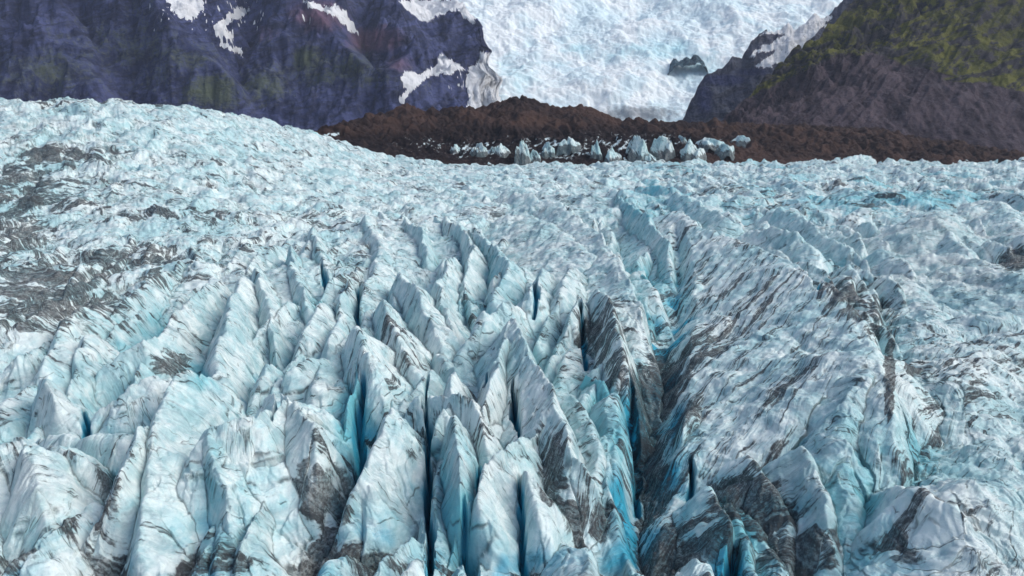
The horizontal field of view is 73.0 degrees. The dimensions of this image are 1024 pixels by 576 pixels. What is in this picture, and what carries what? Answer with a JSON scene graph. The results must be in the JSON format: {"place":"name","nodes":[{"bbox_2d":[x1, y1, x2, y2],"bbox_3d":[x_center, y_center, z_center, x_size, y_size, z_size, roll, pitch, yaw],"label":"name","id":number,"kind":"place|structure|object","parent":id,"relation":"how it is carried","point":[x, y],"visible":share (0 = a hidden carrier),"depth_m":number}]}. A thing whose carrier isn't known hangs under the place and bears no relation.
{"place":"outdoors","nodes":[
{"label":"outdoors","id":0,"kind":"place"},
{"bbox_2d":[0,0,502,130],"bbox_3d":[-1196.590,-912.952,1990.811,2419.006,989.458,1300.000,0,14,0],"label":"mountain","id":1,"kind":"structure","parent":0,"point":[313,65],"depth_m":1651.54},
{"bbox_2d":[0,96,1023,575],"bbox_3d":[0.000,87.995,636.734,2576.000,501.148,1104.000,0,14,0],"label":"glacier","id":2,"kind":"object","parent":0,"point":[112,202],"visible":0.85,"depth_m":231.11},
{"bbox_2d":[0,437,38,523],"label":"ice serac","id":3,"kind":"object","parent":2,"relation":"on","point":[10,452],"visible":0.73,"depth_m":98.61},
{"bbox_2d":[0,308,72,362],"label":"ice serac","id":4,"kind":"object","parent":2,"relation":"on","point":[29,334],"visible":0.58,"depth_m":156.53},
{"bbox_2d":[0,444,104,563],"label":"ice serac","id":5,"kind":"object","parent":2,"relation":"on","point":[50,493],"visible":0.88,"depth_m":93.59},
{"bbox_2d":[33,350,73,393],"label":"ice serac","id":6,"kind":"object","parent":2,"relation":"on","point":[56,367],"visible":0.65,"depth_m":137.30},
{"bbox_2d":[27,377,93,438],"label":"ice serac","id":7,"kind":"object","parent":2,"relation":"on","point":[55,410],"visible":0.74,"depth_m":120.22},
{"bbox_2d":[47,304,116,353],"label":"ice serac","id":8,"kind":"object","parent":2,"relation":"on","point":[75,327],"visible":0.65,"depth_m":160.46},
{"bbox_2d":[35,432,133,481],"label":"ice serac","id":9,"kind":"object","parent":2,"relation":"on","point":[109,450],"visible":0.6,"depth_m":109.69},
{"bbox_2d":[82,426,149,575],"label":"ice serac","id":10,"kind":"object","parent":2,"relation":"on","point":[106,546],"visible":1,"depth_m":92.58},
{"bbox_2d":[90,375,171,434],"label":"ice serac","id":11,"kind":"object","parent":2,"relation":"on","point":[131,409],"visible":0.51,"depth_m":120.11},
{"bbox_2d":[110,261,185,323],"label":"ice serac","id":12,"kind":"object","parent":2,"relation":"on","point":[152,295],"visible":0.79,"depth_m":185.76},
{"bbox_2d":[94,281,232,406],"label":"ice serac","id":13,"kind":"object","parent":2,"relation":"on","point":[181,342],"visible":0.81,"depth_m":151.11},
{"bbox_2d":[119,370,248,575],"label":"ice serac","id":14,"kind":"object","parent":2,"relation":"on","point":[190,410],"visible":0.86,"depth_m":98.02},
{"bbox_2d":[200,276,264,404],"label":"ice serac","id":15,"kind":"object","parent":2,"relation":"on","point":[234,362],"visible":0.77,"depth_m":150.30},
{"bbox_2d":[177,399,334,575],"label":"ice serac","id":16,"kind":"object","parent":2,"relation":"on","point":[235,473],"visible":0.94,"depth_m":98.13},
{"bbox_2d":[251,267,293,371],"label":"ice serac","id":17,"kind":"object","parent":2,"relation":"on","point":[281,354],"visible":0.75,"depth_m":173.49},
{"bbox_2d":[285,245,318,323],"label":"ice serac","id":18,"kind":"object","parent":2,"relation":"on","point":[302,294],"visible":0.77,"depth_m":197.06},
{"bbox_2d":[255,393,354,542],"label":"ice serac","id":19,"kind":"object","parent":2,"relation":"on","point":[322,479],"visible":0.73,"depth_m":102.49},
{"bbox_2d":[282,303,336,374],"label":"ice serac","id":20,"kind":"object","parent":2,"relation":"on","point":[319,326],"visible":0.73,"depth_m":160.91},
{"bbox_2d":[280,352,342,402],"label":"ice serac","id":21,"kind":"object","parent":2,"relation":"on","point":[297,380],"visible":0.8,"depth_m":133.46},
{"bbox_2d":[306,227,334,270],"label":"ice serac","id":22,"kind":"object","parent":2,"relation":"on","point":[320,255],"visible":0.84,"depth_m":237.60},
{"bbox_2d":[335,278,359,327],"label":"ice serac","id":23,"kind":"object","parent":2,"relation":"on","point":[347,307],"visible":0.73,"depth_m":184.43},
{"bbox_2d":[343,362,365,471],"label":"crevasse","id":24,"kind":"structure","parent":2,"relation":"on","point":[350,429],"depth_m":124.95},
{"bbox_2d":[335,328,374,354],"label":"ice serac","id":25,"kind":"object","parent":2,"relation":"on","point":[368,331],"visible":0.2,"depth_m":152.57},
{"bbox_2d":[319,407,436,571],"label":"ice serac","id":26,"kind":"object","parent":2,"relation":"on","point":[387,508],"visible":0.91,"depth_m":98.20},
{"bbox_2d":[341,326,414,447],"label":"ice serac","id":27,"kind":"object","parent":2,"relation":"on","point":[383,382],"visible":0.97,"depth_m":131.66},
{"bbox_2d":[360,214,397,300],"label":"ice serac","id":28,"kind":"object","parent":2,"relation":"on","point":[380,279],"visible":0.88,"depth_m":227.83},
{"bbox_2d":[371,299,432,387],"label":"ice serac","id":29,"kind":"object","parent":2,"relation":"on","point":[414,357],"visible":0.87,"depth_m":150.49},
{"bbox_2d":[386,272,462,360],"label":"ice serac","id":30,"kind":"object","parent":2,"relation":"on","point":[423,317],"visible":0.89,"depth_m":166.86},
{"bbox_2d":[430,257,470,343],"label":"ice serac","id":31,"kind":"object","parent":2,"relation":"on","point":[444,294],"visible":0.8,"depth_m":186.12},
{"bbox_2d":[404,392,504,467],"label":"ice serac","id":32,"kind":"object","parent":2,"relation":"on","point":[485,437],"visible":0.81,"depth_m":114.71},
{"bbox_2d":[438,415,482,575],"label":"ice serac","id":33,"kind":"object","parent":2,"relation":"on","point":[461,470],"visible":0.89,"depth_m":95.15},
{"bbox_2d":[443,372,477,401],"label":"ice serac","id":34,"kind":"object","parent":2,"relation":"on","point":[454,384],"visible":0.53,"depth_m":122.19},
{"bbox_2d":[442,216,488,318],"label":"ice serac","id":35,"kind":"object","parent":2,"relation":"on","point":[476,268],"visible":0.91,"depth_m":227.34},
{"bbox_2d":[476,337,510,427],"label":"ice serac","id":36,"kind":"object","parent":2,"relation":"on","point":[491,400],"visible":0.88,"depth_m":122.52},
{"bbox_2d":[453,300,537,374],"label":"ice serac","id":37,"kind":"object","parent":2,"relation":"on","point":[483,336],"visible":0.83,"depth_m":156.07},
{"bbox_2d":[468,230,527,314],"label":"ice serac","id":38,"kind":"object","parent":2,"relation":"on","point":[511,287],"visible":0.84,"depth_m":205.39},
{"bbox_2d":[467,433,544,575],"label":"ice serac","id":39,"kind":"object","parent":2,"relation":"on","point":[495,535],"visible":0.98,"depth_m":93.25},
{"bbox_2d":[516,268,557,337],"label":"ice serac","id":40,"kind":"object","parent":2,"relation":"on","point":[534,303],"visible":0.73,"depth_m":177.07},
{"bbox_2d":[473,317,606,549],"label":"ice serac","id":41,"kind":"object","parent":2,"relation":"on","point":[533,409],"visible":0.91,"depth_m":107.53},
{"bbox_2d":[515,471,575,575],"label":"ice serac","id":42,"kind":"object","parent":2,"relation":"on","point":[544,526],"visible":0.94,"depth_m":92.47},
{"bbox_2d":[549,265,587,326],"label":"ice serac","id":43,"kind":"object","parent":2,"relation":"on","point":[567,287],"visible":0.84,"depth_m":183.20},
{"bbox_2d":[556,298,590,365],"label":"ice serac","id":44,"kind":"object","parent":2,"relation":"on","point":[575,331],"visible":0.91,"depth_m":162.60},
{"bbox_2d":[492,189,664,431],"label":"ice serac","id":45,"kind":"object","parent":2,"relation":"on","point":[605,272],"visible":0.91,"depth_m":188.59},
{"bbox_2d":[587,289,655,462],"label":"ice serac","id":46,"kind":"object","parent":2,"relation":"on","point":[608,347],"visible":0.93,"depth_m":139.90},
{"bbox_2d":[666,191,744,238],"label":"ice serac","id":47,"kind":"object","parent":2,"relation":"on","point":[706,218],"visible":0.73,"depth_m":319.73},
{"bbox_2d":[709,454,798,575],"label":"ice serac","id":48,"kind":"object","parent":2,"relation":"on","point":[765,507],"visible":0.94,"depth_m":95.41},
{"bbox_2d":[618,211,944,575],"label":"ice serac","id":49,"kind":"object","parent":2,"relation":"on","point":[760,355],"visible":0.97,"depth_m":134.13},
{"bbox_2d":[761,446,843,575],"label":"ice serac","id":50,"kind":"object","parent":2,"relation":"on","point":[794,478],"visible":0.97,"depth_m":92.52},
{"bbox_2d":[755,207,853,266],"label":"ice serac","id":51,"kind":"object","parent":2,"relation":"on","point":[835,251],"visible":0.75,"depth_m":277.47},
{"bbox_2d":[793,368,875,564],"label":"ice serac","id":52,"kind":"object","parent":2,"relation":"on","point":[829,441],"visible":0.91,"depth_m":101.05},
{"bbox_2d":[851,485,986,558],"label":"ice serac","id":53,"kind":"object","parent":2,"relation":"on","point":[901,518],"visible":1,"depth_m":85.05},
{"bbox_2d":[434,0,842,121],"bbox_3d":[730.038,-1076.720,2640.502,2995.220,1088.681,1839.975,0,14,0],"label":"icefall","id":54,"kind":"object","parent":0,"point":[613,58],"visible":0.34,"depth_m":2280.68},
{"bbox_2d":[668,55,708,74],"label":"rock outcrop","id":55,"kind":"object","parent":54,"relation":"on","point":[693,60],"visible":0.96,"depth_m":2171.78},
{"bbox_2d":[314,95,1023,166],"bbox_3d":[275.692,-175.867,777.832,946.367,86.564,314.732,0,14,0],"label":"moraine","id":56,"kind":"structure","parent":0,"point":[432,132],"depth_m":787.40},
{"bbox_2d":[450,144,459,153],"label":"ice block","id":57,"kind":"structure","parent":56,"relation":"on","point":[455,149],"depth_m":740.38},
{"bbox_2d":[469,142,487,156],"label":"ice block","id":58,"kind":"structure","parent":56,"relation":"on","point":[479,150],"depth_m":727.94},
{"bbox_2d":[490,143,510,157],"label":"ice block","id":59,"kind":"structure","parent":56,"relation":"on","point":[502,151],"depth_m":733.70},
{"bbox_2d":[514,139,530,164],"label":"ice block","id":60,"kind":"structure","parent":56,"relation":"on","point":[522,156],"depth_m":717.42},
{"bbox_2d":[530,149,540,162],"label":"ice block","id":61,"kind":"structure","parent":56,"relation":"on","point":[534,155],"depth_m":723.24},
{"bbox_2d":[541,142,555,158],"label":"ice block","id":62,"kind":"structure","parent":56,"relation":"on","point":[548,151],"depth_m":734.77},
{"bbox_2d":[556,136,581,155],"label":"ice block","id":63,"kind":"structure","parent":56,"relation":"on","point":[568,146],"depth_m":741.13},
{"bbox_2d":[590,140,602,159],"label":"ice block","id":64,"kind":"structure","parent":56,"relation":"on","point":[596,153],"depth_m":732.92},
{"bbox_2d":[605,147,621,162],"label":"ice block","id":65,"kind":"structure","parent":56,"relation":"on","point":[611,155],"depth_m":729.43},
{"bbox_2d":[626,135,648,161],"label":"ice block","id":66,"kind":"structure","parent":56,"relation":"on","point":[636,149],"depth_m":736.44},
{"bbox_2d":[644,154,656,161],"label":"ice block","id":67,"kind":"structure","parent":56,"relation":"on","point":[649,158],"depth_m":732.66},
{"bbox_2d":[649,135,675,160],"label":"ice block","id":68,"kind":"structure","parent":56,"relation":"on","point":[662,147],"depth_m":742.20},
{"bbox_2d":[678,135,686,143],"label":"ice block","id":69,"kind":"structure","parent":56,"relation":"on","point":[683,139],"depth_m":790.98},
{"bbox_2d":[680,139,706,160],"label":"ice block","id":70,"kind":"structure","parent":56,"relation":"on","point":[689,151],"depth_m":735.86},
{"bbox_2d":[695,137,723,152],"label":"ice block","id":71,"kind":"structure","parent":56,"relation":"on","point":[705,143],"depth_m":763.02},
{"bbox_2d":[714,143,734,160],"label":"ice block","id":72,"kind":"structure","parent":56,"relation":"on","point":[723,151],"depth_m":744.30},
{"bbox_2d":[730,135,749,147],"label":"ice block","id":73,"kind":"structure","parent":56,"relation":"on","point":[743,141],"depth_m":790.20},
{"bbox_2d":[683,0,852,122],"bbox_3d":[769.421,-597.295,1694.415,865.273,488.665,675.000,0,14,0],"label":"mountain spur","id":74,"kind":"structure","parent":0,"point":[727,88],"depth_m":1628.16},
{"bbox_2d":[722,0,1023,152],"bbox_3d":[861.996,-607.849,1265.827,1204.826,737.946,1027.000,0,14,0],"label":"hillside","id":75,"kind":"structure","parent":0,"point":[946,70],"depth_m":1020.56}
]}

